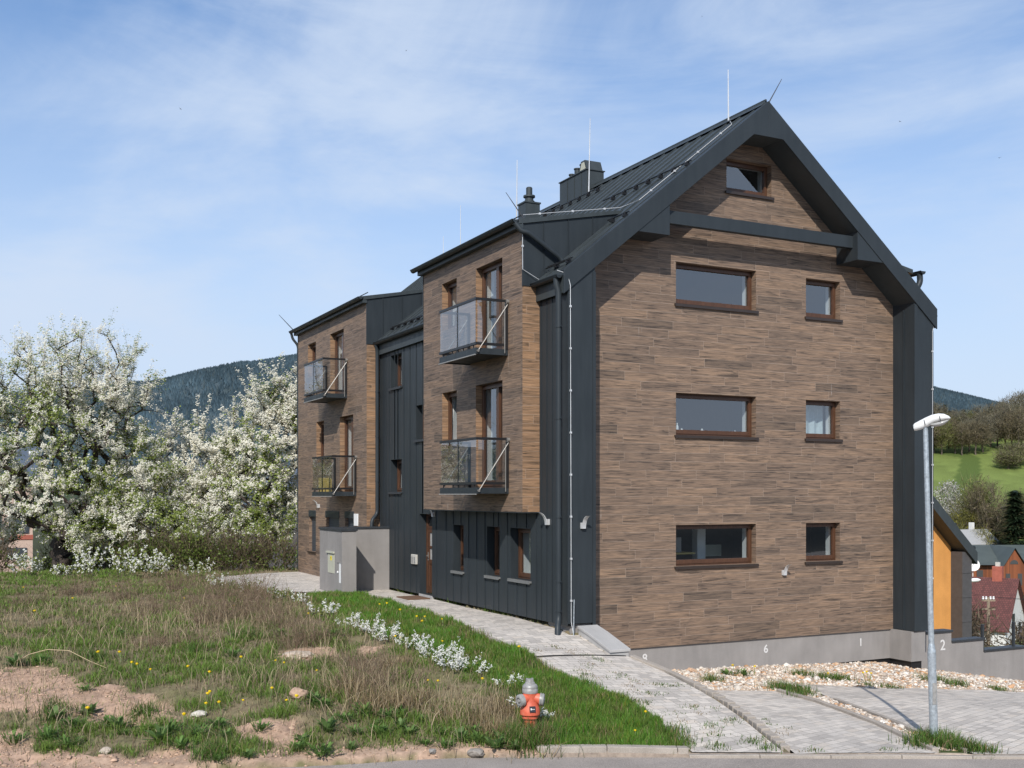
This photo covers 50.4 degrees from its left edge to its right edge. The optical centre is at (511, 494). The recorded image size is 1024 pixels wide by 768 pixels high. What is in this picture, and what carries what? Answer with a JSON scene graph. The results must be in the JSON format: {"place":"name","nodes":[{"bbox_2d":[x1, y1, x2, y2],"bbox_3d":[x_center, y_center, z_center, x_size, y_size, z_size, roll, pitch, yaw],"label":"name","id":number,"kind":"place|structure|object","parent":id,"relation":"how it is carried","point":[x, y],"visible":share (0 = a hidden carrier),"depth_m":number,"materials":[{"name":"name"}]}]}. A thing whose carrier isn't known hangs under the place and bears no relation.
{"place":"outdoors","nodes":[
{"label":"outdoors","id":0,"kind":"place"},
{"bbox_2d":[0,566,553,767],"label":"rough grass","id":1,"kind":"structure","parent":0,"point":[46,576],"depth_m":19.37,"materials":[{"name":"green plant"}]},
{"bbox_2d":[0,371,968,484],"bbox_3d":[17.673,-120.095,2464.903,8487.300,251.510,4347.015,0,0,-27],"label":"hills","id":2,"kind":"structure","parent":0,"point":[156,428],"depth_m":1018.55,"materials":[{"name":"green plant"}]},
{"bbox_2d":[0,353,998,475],"bbox_3d":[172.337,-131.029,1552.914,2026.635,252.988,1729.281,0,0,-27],"label":"distant forest","id":3,"kind":"object","parent":2,"relation":"on","point":[952,400],"visible":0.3,"depth_m":1308.78,"materials":[{"name":"green plant"}]},
{"bbox_2d":[218,572,782,751],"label":"path","id":4,"kind":"structure","parent":0,"point":[517,631],"depth_m":19.71,"materials":[{"name":"concrete"}]},
{"bbox_2d":[0,435,1023,767],"bbox_3d":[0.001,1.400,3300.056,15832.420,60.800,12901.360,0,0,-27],"label":"ground","id":5,"kind":"structure","parent":0,"point":[950,465],"depth_m":17.25,"materials":[{"name":"brown soil"}]},
{"bbox_2d":[0,526,24,571],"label":"scrub bush","id":6,"kind":"object","parent":5,"relation":"on","point":[4,559],"visible":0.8,"depth_m":38.72,"materials":[{"name":"green plant"}]},
{"bbox_2d":[0,421,39,562],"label":"plum tree","id":7,"kind":"object","parent":5,"relation":"on","point":[4,529],"visible":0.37,"depth_m":43.62,"materials":[{"name":"white plant"}]},
{"bbox_2d":[0,444,41,571],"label":"pink house","id":8,"kind":"structure","parent":5,"relation":"on","point":[27,538],"depth_m":59.99,"materials":[{"name":"red brick"}]},
{"bbox_2d":[5,548,45,576],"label":"flowering bush","id":9,"kind":"object","parent":5,"relation":"on","point":[21,565],"visible":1,"depth_m":35.37,"materials":[{"name":"white plant"}]},
{"bbox_2d":[2,579,61,605],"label":"dry shrub","id":10,"kind":"object","parent":5,"relation":"on","point":[29,597],"visible":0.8,"depth_m":26.88,"materials":[{"name":"brown plant"}]},
{"bbox_2d":[28,723,60,741],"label":"leafy weed","id":11,"kind":"object","parent":5,"relation":"on","point":[48,731],"visible":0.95,"depth_m":15.45,"materials":[{"name":"green plant"}]},
{"bbox_2d":[26,522,109,570],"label":"scrub bush","id":12,"kind":"object","parent":5,"relation":"on","point":[48,564],"visible":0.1,"depth_m":44.06,"materials":[{"name":"green plant"}]},
{"bbox_2d":[50,566,100,596],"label":"dry shrub","id":13,"kind":"object","parent":5,"relation":"on","point":[76,589],"visible":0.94,"depth_m":29.37,"materials":[{"name":"brown plant"}]},
{"bbox_2d":[71,544,107,576],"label":"flowering bush","id":14,"kind":"object","parent":5,"relation":"on","point":[91,564],"visible":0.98,"depth_m":35.13,"materials":[{"name":"white plant"}]},
{"bbox_2d":[0,307,188,567],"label":"cherry tree","id":15,"kind":"object","parent":5,"relation":"on","point":[95,476],"visible":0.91,"depth_m":40.12,"materials":[{"name":"white plant"}]},
{"bbox_2d":[59,509,139,568],"bbox_3d":[-15.079,1.705,40.110,2.998,2.561,2.781,0,0,-27],"label":"plum tree","id":16,"kind":"object","parent":5,"relation":"on","point":[102,525],"visible":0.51,"depth_m":39.53,"materials":[{"name":"white plant"}]},
{"bbox_2d":[73,536,130,569],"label":"scrub bush","id":17,"kind":"object","parent":5,"relation":"on","point":[100,562],"visible":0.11,"depth_m":44.16,"materials":[{"name":"green plant"}]},
{"bbox_2d":[89,571,164,602],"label":"dry shrub","id":18,"kind":"object","parent":5,"relation":"on","point":[122,590],"visible":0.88,"depth_m":27.95,"materials":[{"name":"brown plant"}]},
{"bbox_2d":[107,545,147,578],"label":"flowering bush","id":19,"kind":"object","parent":5,"relation":"on","point":[133,564],"visible":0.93,"depth_m":34.98,"materials":[{"name":"white plant"}]},
{"bbox_2d":[65,490,225,564],"bbox_3d":[-13.033,1.394,39.514,5.792,3.131,3.134,0,0,-5],"label":"flowering bush","id":20,"kind":"object","parent":5,"relation":"on","point":[138,510],"visible":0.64,"depth_m":38.89,"materials":[{"name":"white plant"}]},
{"bbox_2d":[105,511,187,572],"bbox_3d":[-12.798,1.678,38.678,3.457,2.688,3.198,0,0,-27],"label":"scrub bush","id":21,"kind":"object","parent":5,"relation":"on","point":[154,545],"visible":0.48,"depth_m":38.29,"materials":[{"name":"green plant"}]},
{"bbox_2d":[122,584,184,616],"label":"dry shrub","id":22,"kind":"object","parent":5,"relation":"on","point":[153,607],"visible":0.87,"depth_m":24.91,"materials":[{"name":"brown plant"}]},
{"bbox_2d":[123,624,183,648],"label":"dry shrub","id":23,"kind":"object","parent":5,"relation":"on","point":[160,638],"visible":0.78,"depth_m":20.92,"materials":[{"name":"brown plant"}]},
{"bbox_2d":[138,548,173,577],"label":"flowering bush","id":24,"kind":"object","parent":5,"relation":"on","point":[156,562],"visible":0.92,"depth_m":34.73,"materials":[{"name":"white plant"}]},
{"bbox_2d":[142,557,199,590],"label":"dry shrub","id":25,"kind":"object","parent":5,"relation":"on","point":[167,581],"visible":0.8,"depth_m":30.73,"materials":[{"name":"brown plant"}]},
{"bbox_2d":[159,622,219,647],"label":"dry shrub","id":26,"kind":"object","parent":5,"relation":"on","point":[195,638],"visible":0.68,"depth_m":20.89,"materials":[{"name":"brown plant"}]},
{"bbox_2d":[159,568,223,608],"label":"dry shrub","id":27,"kind":"object","parent":5,"relation":"on","point":[189,594],"visible":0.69,"depth_m":25.82,"materials":[{"name":"brown plant"}]},
{"bbox_2d":[153,514,238,570],"bbox_3d":[-11.168,1.635,38.596,3.242,2.708,3.268,0,0,18],"label":"scrub bush","id":28,"kind":"object","parent":5,"relation":"on","point":[198,548],"visible":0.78,"depth_m":38.19,"materials":[{"name":"green plant"}]},
{"bbox_2d":[135,394,262,563],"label":"cherry tree","id":29,"kind":"object","parent":5,"relation":"on","point":[218,443],"visible":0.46,"depth_m":42.56,"materials":[{"name":"white plant"}]},
{"bbox_2d":[132,456,296,568],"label":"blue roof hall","id":30,"kind":"structure","parent":5,"relation":"on","point":[273,555],"depth_m":78.94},
{"bbox_2d":[172,578,257,625],"bbox_3d":[-6.482,2.201,23.342,1.875,1.199,1.712,0,0,-27],"label":"dry shrub","id":31,"kind":"object","parent":5,"relation":"on","point":[205,608],"visible":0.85,"depth_m":23.32,"materials":[{"name":"brown plant"}]},
{"bbox_2d":[186,557,251,600],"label":"dry shrub","id":32,"kind":"object","parent":5,"relation":"on","point":[224,579],"visible":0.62,"depth_m":27.93,"materials":[{"name":"brown plant"}]},
{"bbox_2d":[192,568,279,620],"bbox_3d":[-6.069,2.177,23.991,1.932,1.262,1.995,0,0,-7],"label":"dry shrub","id":33,"kind":"object","parent":5,"relation":"on","point":[246,606],"visible":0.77,"depth_m":24.07,"materials":[{"name":"brown plant"}]},
{"bbox_2d":[181,352,296,567],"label":"cherry tree","id":34,"kind":"object","parent":5,"relation":"on","point":[274,492],"visible":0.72,"depth_m":41.38,"materials":[{"name":"white plant"}]},
{"bbox_2d":[202,518,287,570],"bbox_3d":[-9.613,1.722,38.530,3.488,2.484,3.108,0,0,-27],"label":"scrub bush","id":35,"kind":"object","parent":5,"relation":"on","point":[243,555],"visible":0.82,"depth_m":38.21,"materials":[{"name":"green plant"}]},
{"bbox_2d":[203,499,296,568],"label":"flowering bush","id":36,"kind":"object","parent":5,"relation":"on","point":[250,525],"visible":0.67,"depth_m":40.18,"materials":[{"name":"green plant"}]},
{"bbox_2d":[224,556,288,601],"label":"dry shrub","id":37,"kind":"object","parent":5,"relation":"on","point":[243,584],"visible":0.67,"depth_m":27.56,"materials":[{"name":"brown plant"}]},
{"bbox_2d":[222,567,296,614],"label":"dry shrub","id":38,"kind":"object","parent":5,"relation":"on","point":[264,597],"visible":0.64,"depth_m":24.93,"materials":[{"name":"brown plant"}]},
{"bbox_2d":[0,589,518,731],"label":"straw","id":39,"kind":"object","parent":5,"relation":"on","point":[491,698],"visible":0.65,"depth_m":18.12,"materials":[{"name":"brown plant"}]},
{"bbox_2d":[0,592,526,764],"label":"dry stalks","id":40,"kind":"object","parent":5,"relation":"on","point":[131,654],"visible":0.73,"depth_m":18.26,"materials":[{"name":"brown plant"}]},
{"bbox_2d":[235,517,296,570],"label":"scrub bush","id":41,"kind":"object","parent":5,"relation":"on","point":[292,554],"visible":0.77,"depth_m":38.65,"materials":[{"name":"green plant"}]},
{"bbox_2d":[0,645,536,767],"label":"soil crumbs","id":42,"kind":"object","parent":5,"relation":"on","point":[113,757],"visible":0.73,"depth_m":15.59,"materials":[{"name":"soil"}]},
{"bbox_2d":[238,580,321,628],"bbox_3d":[-4.897,2.276,22.664,1.839,1.086,1.854,0,0,-27],"label":"dry shrub","id":43,"kind":"object","parent":5,"relation":"on","point":[278,617],"visible":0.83,"depth_m":22.63,"materials":[{"name":"brown plant"}]},
{"bbox_2d":[258,612,328,649],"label":"dry shrub","id":44,"kind":"object","parent":5,"relation":"on","point":[293,640],"visible":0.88,"depth_m":20.96,"materials":[{"name":"brown plant"}]},
{"bbox_2d":[290,615,351,647],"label":"dry shrub","id":45,"kind":"object","parent":5,"relation":"on","point":[311,637],"visible":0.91,"depth_m":20.95,"materials":[{"name":"brown plant"}]},
{"bbox_2d":[305,741,339,757],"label":"leafy weed","id":46,"kind":"object","parent":5,"relation":"on","point":[324,751],"visible":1,"depth_m":14.99,"materials":[{"name":"green plant"}]},
{"bbox_2d":[306,598,340,614],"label":"flowering bush","id":47,"kind":"object","parent":5,"relation":"on","point":[320,610],"visible":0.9,"depth_m":24.37,"materials":[{"name":"white plant"}]},
{"bbox_2d":[305,651,400,693],"bbox_3d":[-2.563,2.902,18.064,1.628,0.736,1.797,0,0,17],"label":"dry shrub","id":48,"kind":"object","parent":5,"relation":"on","point":[369,679],"visible":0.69,"depth_m":17.85,"materials":[{"name":"brown plant"}]},
{"bbox_2d":[318,526,389,592],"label":"meter wall","id":49,"kind":"structure","parent":5,"relation":"on","point":[352,559],"depth_m":30.66,"materials":[{"name":"concrete"}]},
{"bbox_2d":[328,638,397,673],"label":"dry shrub","id":50,"kind":"object","parent":5,"relation":"on","point":[360,660],"visible":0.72,"depth_m":19.11,"materials":[{"name":"brown plant"}]},
{"bbox_2d":[367,619,403,641],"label":"flowering bush","id":51,"kind":"object","parent":5,"relation":"on","point":[383,631],"visible":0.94,"depth_m":21.11,"materials":[{"name":"white plant"}]},
{"bbox_2d":[366,654,429,688],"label":"dry shrub","id":52,"kind":"object","parent":5,"relation":"on","point":[402,667],"visible":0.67,"depth_m":18.16,"materials":[{"name":"brown plant"}]},
{"bbox_2d":[411,638,459,659],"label":"flowering bush","id":53,"kind":"object","parent":5,"relation":"on","point":[423,649],"visible":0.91,"depth_m":19.70,"materials":[{"name":"white plant"}]},
{"bbox_2d":[432,645,481,673],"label":"flowering bush","id":54,"kind":"object","parent":5,"relation":"on","point":[458,657],"visible":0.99,"depth_m":19.12,"materials":[{"name":"white plant"}]},
{"bbox_2d":[308,590,692,750],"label":"lawn grass","id":55,"kind":"structure","parent":5,"relation":"on","point":[363,601],"depth_m":18.58,"materials":[{"name":"green plant"}]},
{"bbox_2d":[15,621,1016,767],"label":"grass tufts","id":56,"kind":"object","parent":5,"relation":"on","point":[519,733],"visible":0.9,"depth_m":16.43,"materials":[{"name":"green plant"}]},
{"bbox_2d":[515,678,544,729],"bbox_3d":[0.270,3.202,15.984,0.442,1.012,0.334,0,0,-27],"label":"fire hydrant","id":57,"kind":"object","parent":5,"relation":"on","point":[530,700],"visible":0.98,"depth_m":15.90,"materials":[{"name":"orange metal"}]},
{"bbox_2d":[577,625,630,656],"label":"cheek wall","id":58,"kind":"structure","parent":5,"relation":"on","point":[603,639],"depth_m":21.39,"materials":[{"name":"concrete"}]},
{"bbox_2d":[279,70,936,669],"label":"apartment building","id":59,"kind":"structure","parent":5,"relation":"on","point":[491,418],"depth_m":25.08,"materials":[{"name":"brown brick"}]},
{"bbox_2d":[335,331,343,393],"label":"balcony door","id":60,"kind":"structure","parent":59,"relation":"in","point":[339,338],"depth_m":34.77,"materials":[{"name":"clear glass"}]},
{"bbox_2d":[345,416,352,491],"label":"balcony door","id":61,"kind":"structure","parent":59,"relation":"in","point":[348,420],"depth_m":33.88,"materials":[{"name":"brown glass"}]},
{"bbox_2d":[426,514,431,592],"bbox_3d":[-2.100,1.560,28.735,0.130,2.120,0.870,0,0,-27],"label":"entrance door","id":62,"kind":"structure","parent":59,"relation":"in","point":[428,528],"depth_m":29.00,"materials":[{"name":"brown glass"}]},
{"bbox_2d":[448,392,456,448],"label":"window","id":63,"kind":"structure","parent":59,"relation":"in","point":[452,397],"depth_m":26.63,"materials":[{"name":"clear glass"}]},
{"bbox_2d":[448,271,495,328],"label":"window","id":64,"kind":"structure","parent":59,"relation":"in","point":[452,288],"depth_m":26.63,"materials":[{"name":"brown glass"}]},
{"bbox_2d":[482,261,501,348],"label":"balcony door","id":65,"kind":"structure","parent":59,"relation":"in","point":[488,274],"depth_m":24.85,"materials":[{"name":"brown glass"}]},
{"bbox_2d":[482,382,501,487],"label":"balcony door","id":66,"kind":"structure","parent":59,"relation":"in","point":[487,389],"depth_m":24.84,"materials":[{"name":"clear glass"}]},
{"bbox_2d":[484,527,499,579],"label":"window","id":67,"kind":"structure","parent":59,"relation":"in","point":[497,529],"depth_m":25.29,"materials":[{"name":"brown glass"}]},
{"bbox_2d":[507,528,530,583],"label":"window","id":68,"kind":"structure","parent":59,"relation":"in","point":[524,535],"depth_m":24.27,"materials":[{"name":"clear glass"}]},
{"bbox_2d":[674,263,758,313],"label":"window","id":69,"kind":"structure","parent":59,"relation":"in","point":[702,287],"depth_m":26.07,"materials":[{"name":"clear glass"}]},
{"bbox_2d":[674,393,758,439],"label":"window","id":70,"kind":"structure","parent":59,"relation":"in","point":[719,417],"depth_m":26.06,"materials":[{"name":"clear glass"}]},
{"bbox_2d":[674,524,758,569],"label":"window","id":71,"kind":"structure","parent":59,"relation":"in","point":[735,540],"depth_m":25.28,"materials":[{"name":"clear glass"}]},
{"bbox_2d":[725,161,773,199],"bbox_3d":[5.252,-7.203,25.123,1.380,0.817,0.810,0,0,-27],"label":"window","id":72,"kind":"structure","parent":59,"relation":"in","point":[741,179],"depth_m":25.43,"materials":[{"name":"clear glass"}]},
{"bbox_2d":[804,280,842,322],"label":"window","id":73,"kind":"structure","parent":59,"relation":"in","point":[820,296],"depth_m":26.40,"materials":[{"name":"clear glass"}]},
{"bbox_2d":[804,400,842,441],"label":"window","id":74,"kind":"structure","parent":59,"relation":"in","point":[820,415],"depth_m":26.26,"materials":[{"name":"brown glass"}]},
{"bbox_2d":[804,523,842,564],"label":"window","id":75,"kind":"structure","parent":59,"relation":"in","point":[820,537],"depth_m":26.38,"materials":[{"name":"brown glass"}]},
{"bbox_2d":[537,744,688,753],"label":"kerb","id":76,"kind":"structure","parent":5,"relation":"on","point":[614,748],"depth_m":15.39,"materials":[{"name":"concrete"}]},
{"bbox_2d":[630,655,693,684],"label":"kerb","id":77,"kind":"structure","parent":5,"relation":"on","point":[667,671],"depth_m":20.21,"materials":[{"name":"concrete"}]},
{"bbox_2d":[689,681,789,751],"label":"kerb","id":78,"kind":"structure","parent":5,"relation":"on","point":[775,739],"depth_m":17.19,"materials":[{"name":"concrete"}]},
{"bbox_2d":[672,661,1023,750],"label":"gravel","id":79,"kind":"structure","parent":5,"relation":"on","point":[753,679],"depth_m":23.83,"materials":[{"name":"beige gravel"}]},
{"bbox_2d":[689,753,1023,758],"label":"kerb","id":80,"kind":"structure","parent":5,"relation":"on","point":[876,756],"depth_m":15.32,"materials":[{"name":"concrete"}]},
{"bbox_2d":[776,689,938,752],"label":"kerb","id":81,"kind":"structure","parent":5,"relation":"on","point":[872,721],"depth_m":17.96,"materials":[{"name":"concrete"}]},
{"bbox_2d":[833,698,968,753],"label":"kerb","id":82,"kind":"structure","parent":5,"relation":"on","point":[909,728],"depth_m":18.11,"materials":[{"name":"concrete"}]},
{"bbox_2d":[799,684,1023,753],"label":"yard","id":83,"kind":"structure","parent":5,"relation":"on","point":[994,717],"depth_m":19.23,"materials":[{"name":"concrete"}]},
{"bbox_2d":[913,413,949,736],"bbox_3d":[6.223,1.263,16.123,0.519,4.938,0.212,0,0,28],"label":"street lamp","id":84,"kind":"object","parent":5,"relation":"on","point":[935,420],"visible":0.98,"depth_m":16.11,"materials":[{"name":"metal"}]},
{"bbox_2d":[933,418,955,454],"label":"bare tree","id":85,"kind":"object","parent":5,"relation":"on","point":[948,425],"visible":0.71,"depth_m":285.92,"materials":[{"name":"green plant"}]},
{"bbox_2d":[933,480,963,525],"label":"flowering tree","id":86,"kind":"object","parent":5,"relation":"on","point":[947,485],"visible":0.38,"depth_m":195.33,"materials":[{"name":"white plant"}]},
{"bbox_2d":[933,496,977,637],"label":"orange house","id":87,"kind":"structure","parent":5,"relation":"on","point":[955,555],"depth_m":44.63,"materials":[{"name":"orange paint"}]},
{"bbox_2d":[947,421,976,454],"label":"bare tree","id":88,"kind":"object","parent":5,"relation":"on","point":[964,426],"visible":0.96,"depth_m":284.97,"materials":[{"name":"brown plant"}]},
{"bbox_2d":[945,504,988,528],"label":"budding tree","id":89,"kind":"object","parent":5,"relation":"on","point":[965,520],"visible":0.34,"depth_m":183.00,"materials":[{"name":"green plant"}]},
{"bbox_2d":[921,622,1023,680],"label":"stepped wall","id":90,"kind":"structure","parent":5,"relation":"on","point":[971,655],"depth_m":28.13,"materials":[{"name":"concrete"}]},
{"bbox_2d":[944,471,1004,528],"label":"bare tree","id":91,"kind":"object","parent":5,"relation":"on","point":[964,494],"visible":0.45,"depth_m":184.92,"materials":[{"name":"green plant"}]},
{"bbox_2d":[960,418,996,454],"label":"bare tree","id":92,"kind":"object","parent":5,"relation":"on","point":[982,440],"visible":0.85,"depth_m":285.92,"materials":[{"name":"brown plant"}]},
{"bbox_2d":[961,522,1001,544],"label":"white house","id":93,"kind":"structure","parent":5,"relation":"on","point":[972,538],"depth_m":172.44,"materials":[{"name":"white paint"}]},
{"bbox_2d":[966,411,1000,451],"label":"bare tree","id":94,"kind":"object","parent":5,"relation":"on","point":[989,420],"visible":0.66,"depth_m":290.12,"materials":[{"name":"brown plant"}]},
{"bbox_2d":[962,478,1010,537],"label":"bare tree","id":95,"kind":"object","parent":5,"relation":"on","point":[986,514],"visible":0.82,"depth_m":181.05,"materials":[{"name":"brown plant"}]},
{"bbox_2d":[972,598,1004,646],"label":"sapling","id":96,"kind":"object","parent":5,"relation":"on","point":[977,633],"visible":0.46,"depth_m":97.60,"materials":[{"name":"green plant"}]},
{"bbox_2d":[955,523,1023,594],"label":"house","id":97,"kind":"structure","parent":5,"relation":"on","point":[1010,558],"depth_m":157.73,"materials":[{"name":"metal"}]},
{"bbox_2d":[972,561,1023,645],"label":"red roof house","id":98,"kind":"structure","parent":5,"relation":"on","point":[998,585],"depth_m":129.77,"materials":[{"name":"tile"}]},
{"bbox_2d":[989,398,1019,447],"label":"bare tree","id":99,"kind":"object","parent":5,"relation":"on","point":[1006,409],"visible":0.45,"depth_m":293.58,"materials":[{"name":"brown plant"}]},
{"bbox_2d":[989,490,1023,544],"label":"spruce","id":100,"kind":"object","parent":5,"relation":"on","point":[1014,514],"visible":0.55,"depth_m":170.06,"materials":[{"name":"green plant"}]},
{"bbox_2d":[990,446,1023,468],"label":"bare bush","id":101,"kind":"object","parent":5,"relation":"on","point":[1009,458],"visible":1,"depth_m":266.83,"materials":[{"name":"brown plant"}]},
{"bbox_2d":[992,609,1023,645],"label":"sapling","id":102,"kind":"object","parent":5,"relation":"on","point":[1019,640],"visible":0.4,"depth_m":70.11,"materials":[{"name":"white plant"}]},
{"bbox_2d":[992,439,1023,465],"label":"bare bush","id":103,"kind":"object","parent":5,"relation":"on","point":[1014,445],"visible":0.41,"depth_m":271.10,"materials":[{"name":"brown plant"}]},
{"bbox_2d":[993,411,1023,443],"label":"bare tree","id":104,"kind":"object","parent":5,"relation":"on","point":[1006,433],"visible":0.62,"depth_m":290.31,"materials":[{"name":"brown plant"}]},
{"bbox_2d":[1001,404,1023,443],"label":"bare tree","id":105,"kind":"object","parent":5,"relation":"on","point":[1019,418],"visible":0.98,"depth_m":286.78,"materials":[{"name":"brown plant"}]},
{"bbox_2d":[0,0,1023,403],"label":"sky","id":106,"kind":"structure","parent":0,"point":[310,161],"materials":[{"name":"blue"}]},
{"bbox_2d":[283,757,1023,767],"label":"road","id":107,"kind":"structure","parent":0,"point":[615,762],"depth_m":15.03,"materials":[{"name":"grey asphalt"}]},
{"bbox_2d":[715,690,936,753],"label":"driveway","id":108,"kind":"structure","parent":0,"point":[825,728],"depth_m":17.10,"materials":[{"name":"concrete"}]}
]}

